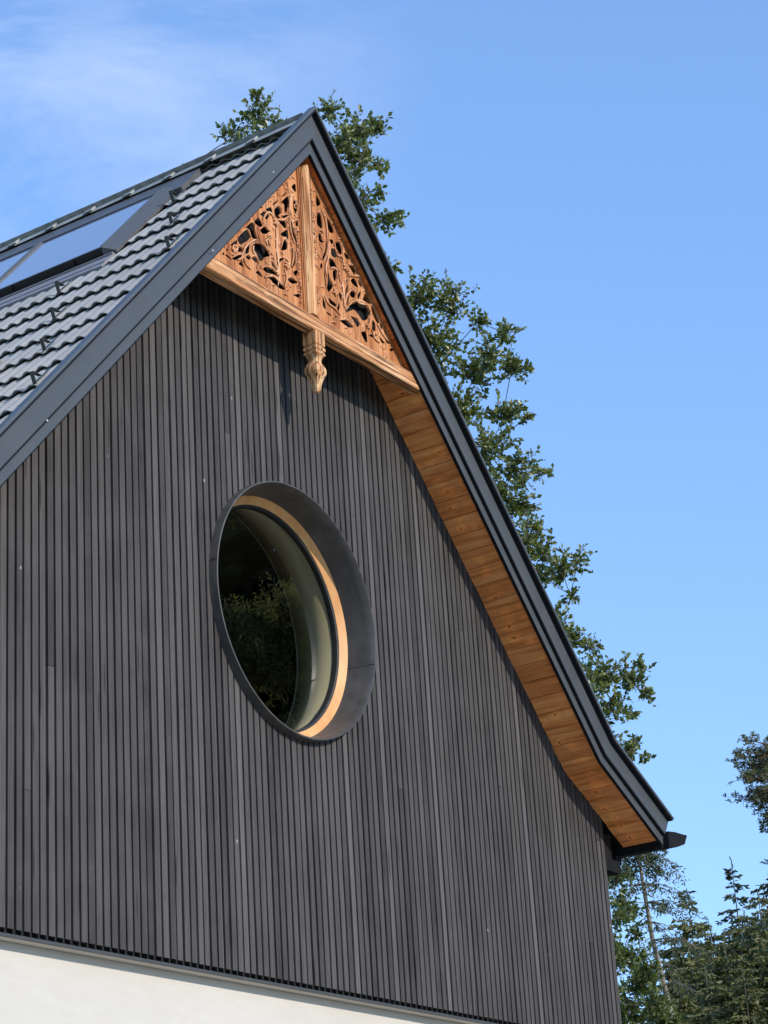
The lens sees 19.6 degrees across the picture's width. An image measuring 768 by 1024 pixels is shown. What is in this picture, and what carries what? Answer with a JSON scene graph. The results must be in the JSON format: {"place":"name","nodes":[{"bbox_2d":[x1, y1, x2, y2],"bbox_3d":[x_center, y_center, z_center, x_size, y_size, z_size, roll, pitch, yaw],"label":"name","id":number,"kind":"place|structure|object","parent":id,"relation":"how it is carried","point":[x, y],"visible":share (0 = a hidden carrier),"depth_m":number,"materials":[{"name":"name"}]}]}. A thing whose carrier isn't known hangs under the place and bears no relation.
{"place":"outdoors","nodes":[
{"label":"outdoors","id":0,"kind":"place"},
{"bbox_2d":[0,0,767,1023],"label":"sky","id":1,"kind":"structure","parent":0,"point":[598,169],"materials":[{"name":"blue"}]},
{"bbox_2d":[209,86,597,633],"bbox_3d":[-0.683,2.567,27.880,8.633,19.320,7.508,1,-22,-12],"label":"alder tree","id":2,"kind":"object","parent":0,"point":[510,365],"visible":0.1,"depth_m":31.83,"materials":[{"name":"green plant"}]},
{"bbox_2d":[555,599,656,764],"bbox_3d":[0.604,7.120,29.720,7.988,12.137,4.996,12,-27,-34],"label":"alder tree","id":3,"kind":"object","parent":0,"point":[601,678],"visible":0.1,"depth_m":32.47,"materials":[{"name":"green plant"}]},
{"bbox_2d":[628,951,658,1023],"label":"spruce tree","id":4,"kind":"object","parent":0,"point":[645,959],"visible":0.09,"depth_m":108.25,"materials":[{"name":"green plant"}]},
{"bbox_2d":[607,863,686,1023],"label":"broadleaf bush","id":5,"kind":"object","parent":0,"point":[640,979],"visible":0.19,"depth_m":36.24,"materials":[{"name":"green plant"}]},
{"bbox_2d":[610,849,709,1018],"bbox_3d":[6.055,12.562,44.378,2.354,12.331,5.340,-9,-22,13],"label":"larch tree","id":6,"kind":"object","parent":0,"point":[648,860],"visible":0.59,"depth_m":44.88,"materials":[{"name":"green plant"}]},
{"bbox_2d":[666,947,681,981],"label":"spruce tree","id":7,"kind":"object","parent":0,"point":[669,957],"visible":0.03,"depth_m":112.55,"materials":[{"name":"green plant"}]},
{"bbox_2d":[650,951,698,1023],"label":"spruce tree","id":8,"kind":"object","parent":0,"point":[667,976],"visible":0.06,"depth_m":65.71,"materials":[{"name":"green plant"}]},
{"bbox_2d":[623,889,740,1023],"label":"spruce tree","id":9,"kind":"object","parent":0,"point":[701,928],"visible":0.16,"depth_m":74.59,"materials":[{"name":"green plant"}]},
{"bbox_2d":[653,976,715,1023],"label":"spruce tree","id":10,"kind":"object","parent":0,"point":[675,997],"visible":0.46,"depth_m":57.64,"materials":[{"name":"green plant"}]},
{"bbox_2d":[665,938,733,1023],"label":"spruce tree","id":11,"kind":"object","parent":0,"point":[693,962],"visible":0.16,"depth_m":63.65,"materials":[{"name":"green plant"}]},
{"bbox_2d":[666,924,733,995],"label":"spruce tree","id":12,"kind":"object","parent":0,"point":[713,939],"visible":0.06,"depth_m":71.75,"materials":[{"name":"green plant"}]},
{"bbox_2d":[682,967,747,1023],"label":"spruce tree","id":13,"kind":"object","parent":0,"point":[715,990],"visible":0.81,"depth_m":54.88,"materials":[{"name":"green plant"}]},
{"bbox_2d":[685,939,767,1023],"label":"spruce tree","id":14,"kind":"object","parent":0,"point":[737,961],"visible":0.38,"depth_m":59.61,"materials":[{"name":"green plant"}]},
{"bbox_2d":[714,856,749,943],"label":"spruce tree","id":15,"kind":"object","parent":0,"point":[728,873],"visible":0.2,"depth_m":79.78,"materials":[{"name":"green plant"}]},
{"bbox_2d":[701,972,767,1023],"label":"spruce tree","id":16,"kind":"object","parent":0,"point":[739,1005],"visible":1,"depth_m":53.70,"materials":[{"name":"green plant"}]},
{"bbox_2d":[705,911,764,1013],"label":"spruce tree","id":17,"kind":"object","parent":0,"point":[738,932],"visible":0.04,"depth_m":67.84,"materials":[{"name":"green plant"}]},
{"bbox_2d":[719,922,758,964],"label":"spruce tree","id":18,"kind":"object","parent":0,"point":[733,950],"visible":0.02,"depth_m":71.46,"materials":[{"name":"green plant"}]},
{"bbox_2d":[712,889,767,1014],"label":"spruce tree","id":19,"kind":"object","parent":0,"point":[754,933],"visible":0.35,"depth_m":65.46,"materials":[{"name":"green plant"}]},
{"bbox_2d":[723,730,767,833],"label":"pine tree","id":20,"kind":"object","parent":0,"point":[758,772],"visible":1,"depth_m":74.72,"materials":[{"name":"green plant"}]},
{"bbox_2d":[730,924,767,1023],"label":"spruce tree","id":21,"kind":"object","parent":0,"point":[762,982],"visible":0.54,"depth_m":57.51,"materials":[{"name":"green plant"}]},
{"bbox_2d":[750,859,767,953],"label":"spruce tree","id":22,"kind":"object","parent":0,"point":[762,886],"visible":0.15,"depth_m":69.87,"materials":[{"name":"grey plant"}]},
{"label":"gravel yard","id":23,"kind":"structure","parent":0,"visible":0},
{"bbox_2d":[0,106,686,1023],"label":"gabled house","id":24,"kind":"structure","parent":23,"relation":"on","point":[302,718],"depth_m":15.28,"materials":[{"name":"grey wood"}]},
{"bbox_2d":[209,481,375,742],"bbox_3d":[-0.871,0.699,15.304,0.726,2.000,2.000,-17,-26,30],"label":"round window","id":25,"kind":"structure","parent":24,"relation":"in","point":[321,578],"depth_m":15.83,"materials":[{"name":"metal"}]}
]}

